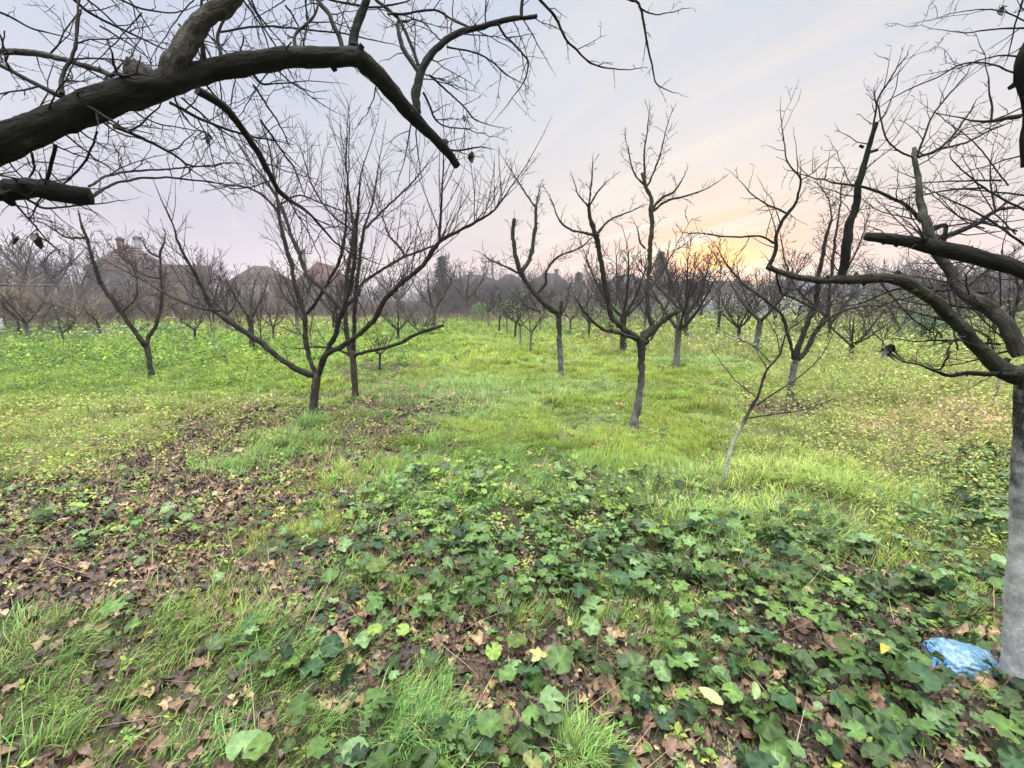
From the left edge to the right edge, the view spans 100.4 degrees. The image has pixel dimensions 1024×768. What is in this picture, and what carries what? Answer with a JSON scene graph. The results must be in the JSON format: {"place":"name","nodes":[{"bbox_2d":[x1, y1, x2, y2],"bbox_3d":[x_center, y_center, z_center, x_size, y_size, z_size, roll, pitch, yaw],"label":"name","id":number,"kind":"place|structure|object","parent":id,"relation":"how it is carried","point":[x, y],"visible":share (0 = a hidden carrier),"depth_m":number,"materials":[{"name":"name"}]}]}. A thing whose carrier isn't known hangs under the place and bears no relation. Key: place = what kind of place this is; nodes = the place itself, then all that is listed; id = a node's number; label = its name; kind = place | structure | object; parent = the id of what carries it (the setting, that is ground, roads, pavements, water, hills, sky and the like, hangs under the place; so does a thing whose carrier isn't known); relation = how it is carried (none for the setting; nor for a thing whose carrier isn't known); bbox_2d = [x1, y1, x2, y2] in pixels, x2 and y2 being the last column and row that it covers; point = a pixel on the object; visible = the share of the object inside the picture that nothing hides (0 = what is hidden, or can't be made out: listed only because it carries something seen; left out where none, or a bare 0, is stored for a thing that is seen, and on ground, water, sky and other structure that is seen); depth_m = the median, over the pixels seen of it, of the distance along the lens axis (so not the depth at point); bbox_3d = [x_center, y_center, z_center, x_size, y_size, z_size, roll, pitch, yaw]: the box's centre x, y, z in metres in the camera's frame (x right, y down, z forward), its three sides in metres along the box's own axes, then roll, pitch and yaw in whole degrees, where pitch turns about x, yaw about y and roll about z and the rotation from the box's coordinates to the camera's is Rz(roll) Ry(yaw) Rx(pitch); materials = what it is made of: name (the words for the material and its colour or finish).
{"place":"outdoors","nodes":[
{"label":"outdoors","id":0,"kind":"place"},
{"bbox_2d":[10,319,845,348],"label":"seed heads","id":1,"kind":"object","parent":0,"point":[232,327],"visible":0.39,"depth_m":16.37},
{"bbox_2d":[0,370,1011,767],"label":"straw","id":2,"kind":"object","parent":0,"point":[440,570],"visible":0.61,"depth_m":2.44,"materials":[{"name":"beige plant"}]},
{"bbox_2d":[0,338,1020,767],"bbox_3d":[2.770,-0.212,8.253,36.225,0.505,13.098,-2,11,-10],"label":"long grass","id":3,"kind":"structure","parent":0,"point":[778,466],"depth_m":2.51,"materials":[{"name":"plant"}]},
{"bbox_2d":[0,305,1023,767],"bbox_3d":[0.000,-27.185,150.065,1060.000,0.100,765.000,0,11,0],"label":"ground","id":4,"kind":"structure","parent":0,"point":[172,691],"depth_m":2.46,"materials":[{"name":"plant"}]},
{"bbox_2d":[0,283,52,331],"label":"grapevine","id":5,"kind":"object","parent":4,"relation":"on","point":[26,307],"visible":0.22,"depth_m":20.83,"materials":[{"name":"brown plant"}]},
{"bbox_2d":[0,282,54,342],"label":"fruit tree","id":6,"kind":"object","parent":4,"relation":"on","point":[25,321],"visible":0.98,"depth_m":15.95,"materials":[{"name":"brown plant"}]},
{"bbox_2d":[0,284,60,324],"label":"shed","id":7,"kind":"structure","parent":4,"relation":"on","point":[53,286],"depth_m":27.32,"materials":[{"name":"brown wood"}]},
{"bbox_2d":[0,260,75,335],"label":"grapevine","id":8,"kind":"object","parent":4,"relation":"on","point":[16,321],"visible":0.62,"depth_m":17.64,"materials":[{"name":"brown plant"}]},
{"bbox_2d":[0,229,80,285],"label":"bare tree","id":9,"kind":"object","parent":4,"relation":"on","point":[12,245],"visible":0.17,"depth_m":31.59,"materials":[{"name":"grey plant"}]},
{"bbox_2d":[0,277,84,333],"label":"grapevine","id":10,"kind":"object","parent":4,"relation":"on","point":[45,307],"visible":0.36,"depth_m":19.17,"materials":[{"name":"brown plant"}]},
{"bbox_2d":[0,230,86,286],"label":"bare tree","id":11,"kind":"object","parent":4,"relation":"on","point":[29,250],"visible":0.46,"depth_m":28.63,"materials":[{"name":"grey plant"}]},
{"bbox_2d":[14,275,85,325],"bbox_3d":[-24.991,-4.057,23.345,3.429,3.885,2.438,-4,11,-19],"label":"grapevine","id":12,"kind":"object","parent":4,"relation":"on","point":[49,295],"visible":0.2,"depth_m":23.17,"materials":[{"name":"brown plant"}]},
{"bbox_2d":[27,300,88,345],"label":"fruit tree","id":13,"kind":"object","parent":4,"relation":"on","point":[61,332],"visible":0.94,"depth_m":14.25,"materials":[{"name":"brown plant"}]},
{"bbox_2d":[0,228,117,312],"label":"bare tree","id":14,"kind":"object","parent":4,"relation":"on","point":[38,265],"visible":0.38,"depth_m":29.65,"materials":[{"name":"grey plant"}]},
{"bbox_2d":[7,269,119,334],"bbox_3d":[-18.228,-3.244,17.655,2.296,2.962,3.295,12,16,46],"label":"grapevine","id":15,"kind":"object","parent":4,"relation":"on","point":[57,306],"visible":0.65,"depth_m":17.36,"materials":[{"name":"brown plant"}]},
{"bbox_2d":[46,277,126,337],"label":"tree","id":16,"kind":"object","parent":4,"relation":"on","point":[87,309],"visible":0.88,"depth_m":17.58,"materials":[{"name":"brown plant"}]},
{"bbox_2d":[53,271,133,327],"bbox_3d":[-21.877,-4.298,22.120,2.217,3.439,2.948,8,13,35],"label":"grapevine","id":17,"kind":"object","parent":4,"relation":"on","point":[90,302],"visible":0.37,"depth_m":21.97,"materials":[{"name":"brown plant"}]},
{"bbox_2d":[17,207,181,378],"bbox_3d":[-7.771,-1.625,8.544,1.972,3.343,1.755,0,11,0],"label":"fruit tree","id":18,"kind":"object","parent":4,"relation":"on","point":[145,344],"visible":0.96,"depth_m":8.46,"materials":[{"name":"brown plant"}]},
{"bbox_2d":[90,269,147,324],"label":"bare tree","id":19,"kind":"object","parent":4,"relation":"on","point":[121,289],"visible":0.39,"depth_m":22.80,"materials":[{"name":"brown plant"}]},
{"bbox_2d":[84,235,162,317],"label":"house","id":20,"kind":"structure","parent":4,"relation":"on","point":[137,243],"depth_m":39.33,"materials":[{"name":"grey paint"}]},
{"bbox_2d":[92,268,157,324],"bbox_3d":[-23.814,-5.376,26.384,2.217,3.933,2.948,6,12,29],"label":"grapevine","id":21,"kind":"object","parent":4,"relation":"on","point":[132,297],"visible":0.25,"depth_m":26.64,"materials":[{"name":"brown plant"}]},
{"bbox_2d":[108,280,186,328],"bbox_3d":[-20.427,-4.143,23.978,2.438,3.739,3.429,3,11,13],"label":"grapevine","id":22,"kind":"object","parent":4,"relation":"on","point":[142,303],"visible":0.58,"depth_m":23.67,"materials":[{"name":"brown plant"}]},
{"bbox_2d":[123,247,222,283],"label":"bare tree","id":23,"kind":"object","parent":4,"relation":"on","point":[188,269],"visible":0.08,"depth_m":38.28,"materials":[{"name":"brown plant"}]},
{"bbox_2d":[144,280,208,324],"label":"bare tree","id":24,"kind":"object","parent":4,"relation":"on","point":[174,306],"visible":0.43,"depth_m":25.82,"materials":[{"name":"brown plant"}]},
{"bbox_2d":[148,263,212,317],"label":"house","id":25,"kind":"structure","parent":4,"relation":"on","point":[175,267],"depth_m":37.55,"materials":[{"name":"paint"}]},
{"bbox_2d":[165,287,214,343],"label":"fruit tree","id":26,"kind":"object","parent":4,"relation":"on","point":[199,322],"visible":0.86,"depth_m":15.39,"materials":[{"name":"brown plant"}]},
{"bbox_2d":[0,290,393,337],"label":"saplings","id":27,"kind":"object","parent":4,"relation":"on","point":[106,307],"visible":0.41,"depth_m":19.44,"materials":[{"name":"plant"}]},
{"bbox_2d":[169,251,244,331],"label":"fruit tree","id":28,"kind":"object","parent":4,"relation":"on","point":[192,293],"visible":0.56,"depth_m":21.40,"materials":[{"name":"brown plant"}]},
{"bbox_2d":[188,272,247,333],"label":"fruit tree","id":29,"kind":"object","parent":4,"relation":"on","point":[228,293],"visible":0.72,"depth_m":18.95,"materials":[{"name":"brown plant"}]},
{"bbox_2d":[208,298,259,325],"bbox_3d":[-17.527,-4.594,27.152,2.922,2.049,3.110,0,11,0],"label":"shrub","id":30,"kind":"object","parent":4,"relation":"on","point":[240,309],"visible":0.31,"depth_m":26.99,"materials":[{"name":"brown plant"}]},
{"bbox_2d":[212,261,258,314],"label":"bare tree","id":31,"kind":"object","parent":4,"relation":"on","point":[249,278],"visible":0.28,"depth_m":43.44,"materials":[{"name":"brown plant"}]},
{"bbox_2d":[217,261,268,353],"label":"fruit tree","id":32,"kind":"object","parent":4,"relation":"on","point":[251,323],"visible":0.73,"depth_m":12.96,"materials":[{"name":"brown plant"}]},
{"bbox_2d":[229,265,293,314],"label":"house","id":33,"kind":"structure","parent":4,"relation":"on","point":[252,271],"depth_m":52.46,"materials":[{"name":"paint"}]},
{"bbox_2d":[244,288,302,338],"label":"fruit tree","id":34,"kind":"object","parent":4,"relation":"on","point":[269,316],"visible":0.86,"depth_m":16.57,"materials":[{"name":"brown plant"}]},
{"bbox_2d":[262,286,294,317],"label":"bare tree","id":35,"kind":"object","parent":4,"relation":"on","point":[282,301],"visible":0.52,"depth_m":31.07,"materials":[{"name":"brown plant"}]},
{"bbox_2d":[255,260,314,314],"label":"bare tree","id":36,"kind":"object","parent":4,"relation":"on","point":[275,281],"visible":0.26,"depth_m":43.02,"materials":[{"name":"brown plant"}]},
{"bbox_2d":[268,260,319,331],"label":"fruit tree","id":37,"kind":"object","parent":4,"relation":"on","point":[287,300],"visible":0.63,"depth_m":20.77,"materials":[{"name":"brown plant"}]},
{"bbox_2d":[13,297,589,324],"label":"undergrowth","id":38,"kind":"object","parent":4,"relation":"on","point":[495,311],"visible":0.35,"depth_m":33.39,"materials":[{"name":"plant"}]},
{"bbox_2d":[58,75,551,417],"bbox_3d":[-2.362,-1.498,5.229,5.777,4.305,1.895,2,11,12],"label":"fruit tree","id":39,"kind":"object","parent":4,"relation":"on","point":[315,374],"visible":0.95,"depth_m":5.17,"materials":[{"name":"brown plant"}]},
{"bbox_2d":[87,311,545,321],"bbox_3d":[-20.091,-5.306,33.597,46.491,1.018,8.178,0,11,0],"label":"brown foliage","id":40,"kind":"object","parent":4,"relation":"on","point":[527,314],"visible":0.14,"depth_m":34.53,"materials":[{"name":"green plant"}]},
{"bbox_2d":[291,262,354,315],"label":"house","id":41,"kind":"structure","parent":4,"relation":"on","point":[329,271],"depth_m":48.08,"materials":[{"name":"paint"}]},
{"bbox_2d":[308,257,354,327],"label":"fruit tree","id":42,"kind":"object","parent":4,"relation":"on","point":[335,298],"visible":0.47,"depth_m":23.18,"materials":[{"name":"brown plant"}]},
{"bbox_2d":[0,0,695,283],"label":"fruit tree","id":43,"kind":"object","parent":4,"relation":"on","point":[136,86],"visible":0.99,"depth_m":1.18,"materials":[{"name":"brown plant"}]},
{"bbox_2d":[278,95,443,397],"bbox_3d":[-2.431,-2.027,6.628,3.262,4.792,1.237,4,12,21],"label":"fruit tree","id":44,"kind":"object","parent":4,"relation":"on","point":[351,352],"visible":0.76,"depth_m":6.63,"materials":[{"name":"brown plant"}]},
{"bbox_2d":[343,266,395,305],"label":"bare tree","id":45,"kind":"object","parent":4,"relation":"on","point":[377,289],"visible":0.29,"depth_m":44.72,"materials":[{"name":"brown plant"}]},
{"bbox_2d":[0,241,744,321],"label":"thicket","id":46,"kind":"object","parent":4,"relation":"on","point":[460,303],"visible":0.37,"depth_m":38.00,"materials":[{"name":"plant"}]},
{"bbox_2d":[359,315,402,369],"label":"fruit tree","id":47,"kind":"object","parent":4,"relation":"on","point":[378,343],"visible":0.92,"depth_m":9.78,"materials":[{"name":"brown plant"}]},
{"bbox_2d":[373,303,413,339],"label":"fruit tree","id":48,"kind":"object","parent":4,"relation":"on","point":[398,329],"visible":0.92,"depth_m":17.68,"materials":[{"name":"brown plant"}]},
{"bbox_2d":[364,257,423,317],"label":"bare tree","id":49,"kind":"object","parent":4,"relation":"on","point":[384,281],"visible":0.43,"depth_m":40.67,"materials":[{"name":"brown plant"}]},
{"bbox_2d":[337,299,472,317],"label":"tree","id":50,"kind":"object","parent":4,"relation":"on","point":[391,310],"visible":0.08,"depth_m":43.34,"materials":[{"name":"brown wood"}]},
{"bbox_2d":[390,294,448,330],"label":"fruit tree","id":51,"kind":"object","parent":4,"relation":"on","point":[416,319],"visible":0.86,"depth_m":21.02,"materials":[{"name":"brown plant"}]},
{"bbox_2d":[403,252,461,324],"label":"fruit tree","id":52,"kind":"object","parent":4,"relation":"on","point":[428,290],"visible":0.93,"depth_m":24.01,"materials":[{"name":"grey plant"}]},
{"bbox_2d":[416,255,457,315],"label":"conifer","id":53,"kind":"object","parent":4,"relation":"on","point":[438,264],"visible":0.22,"depth_m":44.28,"materials":[{"name":"green plant"}]},
{"bbox_2d":[438,248,495,317],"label":"bare tree","id":54,"kind":"object","parent":4,"relation":"on","point":[461,282],"visible":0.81,"depth_m":38.55,"materials":[{"name":"brown plant"}]},
{"bbox_2d":[467,282,504,325],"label":"fruit tree","id":55,"kind":"object","parent":4,"relation":"on","point":[487,310],"visible":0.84,"depth_m":27.41,"materials":[{"name":"brown plant"}]},
{"bbox_2d":[476,281,519,330],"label":"fruit tree","id":56,"kind":"object","parent":4,"relation":"on","point":[492,311],"visible":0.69,"depth_m":22.75,"materials":[{"name":"brown plant"}]},
{"bbox_2d":[0,311,1021,509],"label":"dry stems","id":57,"kind":"object","parent":4,"relation":"on","point":[536,337],"visible":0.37,"depth_m":8.28,"materials":[{"name":"plant"}]},
{"bbox_2d":[0,394,1023,767],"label":"mallow leaves","id":58,"kind":"object","parent":4,"relation":"on","point":[778,748],"visible":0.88,"depth_m":2.04,"materials":[{"name":"green plant"}]},
{"bbox_2d":[0,375,1023,767],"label":"fallen leaves","id":59,"kind":"object","parent":4,"relation":"on","point":[600,685],"depth_m":2.12,"materials":[{"name":"plant"}]},
{"bbox_2d":[0,315,1023,767],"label":"grass","id":60,"kind":"structure","parent":4,"relation":"on","point":[628,457],"depth_m":5.28,"materials":[{"name":"plant"}]},
{"bbox_2d":[0,309,1023,767],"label":"weeds","id":61,"kind":"object","parent":4,"relation":"on","point":[78,349],"visible":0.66,"depth_m":5.81,"materials":[{"name":"green plant"}]},
{"bbox_2d":[0,418,1023,767],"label":"leaf crumbs","id":62,"kind":"object","parent":4,"relation":"on","point":[706,718],"visible":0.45,"depth_m":1.92,"materials":[{"name":"plant"}]},
{"bbox_2d":[0,478,1023,767],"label":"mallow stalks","id":63,"kind":"object","parent":4,"relation":"on","point":[652,616],"visible":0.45,"depth_m":2.19,"materials":[{"name":"green plant"}]},
{"bbox_2d":[490,279,536,337],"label":"fruit tree","id":64,"kind":"object","parent":4,"relation":"on","point":[509,317],"visible":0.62,"depth_m":18.05,"materials":[{"name":"brown plant"}]},
{"bbox_2d":[496,288,544,343],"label":"fruit tree","id":65,"kind":"object","parent":4,"relation":"on","point":[518,320],"visible":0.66,"depth_m":15.28,"materials":[{"name":"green plant"}]},
{"bbox_2d":[508,289,555,351],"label":"fruit tree","id":66,"kind":"object","parent":4,"relation":"on","point":[535,326],"visible":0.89,"depth_m":13.43,"materials":[{"name":"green plant"}]},
{"bbox_2d":[473,151,592,374],"bbox_3d":[0.467,-2.350,8.855,2.497,4.639,1.142,0,11,0],"label":"fruit tree","id":67,"kind":"object","parent":4,"relation":"on","point":[558,312],"visible":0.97,"depth_m":8.62,"materials":[{"name":"brown plant"}]},
{"bbox_2d":[524,282,561,329],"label":"fruit tree","id":68,"kind":"object","parent":4,"relation":"on","point":[533,302],"visible":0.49,"depth_m":23.91,"materials":[{"name":"brown plant"}]},
{"bbox_2d":[546,282,598,331],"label":"fruit tree","id":69,"kind":"object","parent":4,"relation":"on","point":[572,317],"visible":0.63,"depth_m":21.18,"materials":[{"name":"brown plant"}]},
{"bbox_2d":[570,286,611,336],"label":"fruit tree","id":70,"kind":"object","parent":4,"relation":"on","point":[584,316],"visible":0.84,"depth_m":17.14,"materials":[{"name":"brown plant"}]},
{"bbox_2d":[579,269,639,320],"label":"fruit tree","id":71,"kind":"object","parent":4,"relation":"on","point":[600,299],"visible":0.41,"depth_m":22.95,"materials":[{"name":"brown plant"}]},
{"bbox_2d":[539,100,729,429],"bbox_3d":[1.478,-1.310,5.069,2.469,4.050,0.936,-9,14,-40],"label":"fruit tree","id":72,"kind":"object","parent":4,"relation":"on","point":[647,334],"visible":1,"depth_m":5.15,"materials":[{"name":"brown plant"}]},
{"bbox_2d":[570,205,700,351],"bbox_3d":[3.569,-3.155,13.424,3.317,4.514,3.018,-7,13,-33],"label":"fruit tree","id":73,"kind":"object","parent":4,"relation":"on","point":[623,320],"visible":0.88,"depth_m":13.15,"materials":[{"name":"brown plant"}]},
{"bbox_2d":[632,281,664,326],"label":"fruit tree","id":74,"kind":"object","parent":4,"relation":"on","point":[644,313],"visible":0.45,"depth_m":20.87,"materials":[{"name":"brown plant"}]},
{"bbox_2d":[645,250,677,288],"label":"conifer","id":75,"kind":"object","parent":4,"relation":"on","point":[658,262],"visible":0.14,"depth_m":46.13,"materials":[{"name":"grey plant"}]},
{"bbox_2d":[634,231,726,339],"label":"fruit tree","id":76,"kind":"object","parent":4,"relation":"on","point":[700,293],"visible":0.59,"depth_m":16.83,"materials":[{"name":"brown plant"}]},
{"bbox_2d":[631,253,732,367],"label":"fruit tree","id":77,"kind":"object","parent":4,"relation":"on","point":[679,326],"visible":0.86,"depth_m":10.18,"materials":[{"name":"brown plant"}]},
{"bbox_2d":[677,244,734,324],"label":"fruit tree","id":78,"kind":"object","parent":4,"relation":"on","point":[702,307],"visible":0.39,"depth_m":25.78,"materials":[{"name":"brown plant"}]},
{"bbox_2d":[705,274,780,343],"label":"fruit tree","id":79,"kind":"object","parent":4,"relation":"on","point":[745,314],"visible":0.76,"depth_m":14.79,"materials":[{"name":"brown twig"},{"name":"brown bark"},{"name":"bark"}]},
{"bbox_2d":[725,251,802,295],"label":"bare tree","id":80,"kind":"object","parent":4,"relation":"on","point":[756,269],"visible":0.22,"depth_m":39.33,"materials":[{"name":"brown plant"}]},
{"bbox_2d":[713,250,818,353],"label":"fruit tree","id":81,"kind":"object","parent":4,"relation":"on","point":[751,311],"visible":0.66,"depth_m":12.25,"materials":[{"name":"brown plant"}]},
{"bbox_2d":[750,258,809,329],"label":"fruit tree","id":82,"kind":"object","parent":4,"relation":"on","point":[774,316],"visible":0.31,"depth_m":21.72,"materials":[{"name":"brown plant"}]},
{"bbox_2d":[543,284,1023,338],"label":"olive foliage","id":83,"kind":"object","parent":4,"relation":"on","point":[642,317],"visible":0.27,"depth_m":21.10,"materials":[{"name":"green plant"}]},
{"bbox_2d":[561,235,1023,329],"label":"thicket","id":84,"kind":"object","parent":4,"relation":"on","point":[1006,282],"visible":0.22,"depth_m":29.58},
{"bbox_2d":[781,282,814,334],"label":"fruit tree","id":85,"kind":"object","parent":4,"relation":"on","point":[803,299],"visible":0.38,"depth_m":19.66,"materials":[{"name":"brown plant"}]},
{"bbox_2d":[699,161,899,401],"bbox_3d":[4.235,-1.468,6.505,3.460,3.783,1.118,-2,11,-12],"label":"fruit tree","id":86,"kind":"object","parent":4,"relation":"on","point":[796,355],"visible":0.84,"depth_m":6.49,"materials":[{"name":"brown plant"}]},
{"bbox_2d":[710,267,924,479],"bbox_3d":[2.439,0.035,3.518,1.543,1.928,0.250,1,11,7],"label":"sapling","id":87,"kind":"object","parent":4,"relation":"on","point":[744,421],"visible":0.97,"depth_m":3.57,"materials":[{"name":"brown plant"}]},
{"bbox_2d":[805,262,874,341],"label":"fruit tree","id":88,"kind":"object","parent":4,"relation":"on","point":[847,302],"visible":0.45,"depth_m":16.30,"materials":[{"name":"brown plant"}]},
{"bbox_2d":[683,42,1023,694],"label":"fruit tree","id":89,"kind":"object","parent":4,"relation":"on","point":[1011,658],"visible":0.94,"depth_m":1.63,"materials":[{"name":"brown plant"}]},
{"bbox_2d":[879,338,895,360],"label":"dead leaf","id":90,"kind":"object","parent":89,"relation":"hanging from","point":[891,347],"visible":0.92,"depth_m":1.80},
{"bbox_2d":[819,302,905,359],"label":"fruit tree","id":91,"kind":"object","parent":4,"relation":"on","point":[860,339],"visible":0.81,"depth_m":11.36,"materials":[{"name":"brown plant"}]},
{"bbox_2d":[840,283,901,330],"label":"fruit tree","id":92,"kind":"object","parent":4,"relation":"on","point":[867,308],"visible":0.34,"depth_m":21.52,"materials":[{"name":"brown plant"}]},
{"bbox_2d":[854,301,915,349],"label":"fruit tree","id":93,"kind":"object","parent":4,"relation":"on","point":[887,330],"visible":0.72,"depth_m":12.27,"materials":[{"name":"brown plant"}]},
{"bbox_2d":[872,285,947,335],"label":"fruit tree","id":94,"kind":"object","parent":4,"relation":"on","point":[909,312],"visible":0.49,"depth_m":17.58,"materials":[{"name":"brown plant"}]},
{"bbox_2d":[889,311,957,344],"bbox_3d":[14.573,-1.920,15.070,1.728,1.285,1.903,0,11,0],"label":"shrub","id":95,"kind":"object","parent":4,"relation":"on","point":[911,323],"visible":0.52,"depth_m":14.97,"materials":[{"name":"brown plant"}]},
{"bbox_2d":[859,0,1023,331],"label":"fruit tree","id":96,"kind":"object","parent":4,"relation":"on","point":[962,253],"visible":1,"depth_m":1.24,"materials":[{"name":"brown plant"}]},
{"bbox_2d":[914,266,988,332],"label":"fruit tree","id":97,"kind":"object","parent":4,"relation":"on","point":[975,289],"visible":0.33,"depth_m":17.98,"materials":[{"name":"brown plant"}]},
{"bbox_2d":[921,637,998,681],"bbox_3d":[1.926,1.182,1.858,0.346,0.098,0.219,0,11,0],"label":"plastic bag","id":98,"kind":"object","parent":4,"relation":"on","point":[961,657],"visible":0.75,"depth_m":1.82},
{"bbox_2d":[937,244,1023,313],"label":"bare tree","id":99,"kind":"object","parent":4,"relation":"on","point":[1014,248],"visible":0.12,"depth_m":34.22,"materials":[{"name":"brown plant"}]},
{"bbox_2d":[957,264,1023,337],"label":"fruit tree","id":100,"kind":"object","parent":4,"relation":"on","point":[992,286],"visible":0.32,"depth_m":17.01,"materials":[{"name":"brown plant"}]},
{"bbox_2d":[0,0,1023,292],"label":"sky","id":101,"kind":"structure","parent":0,"point":[734,61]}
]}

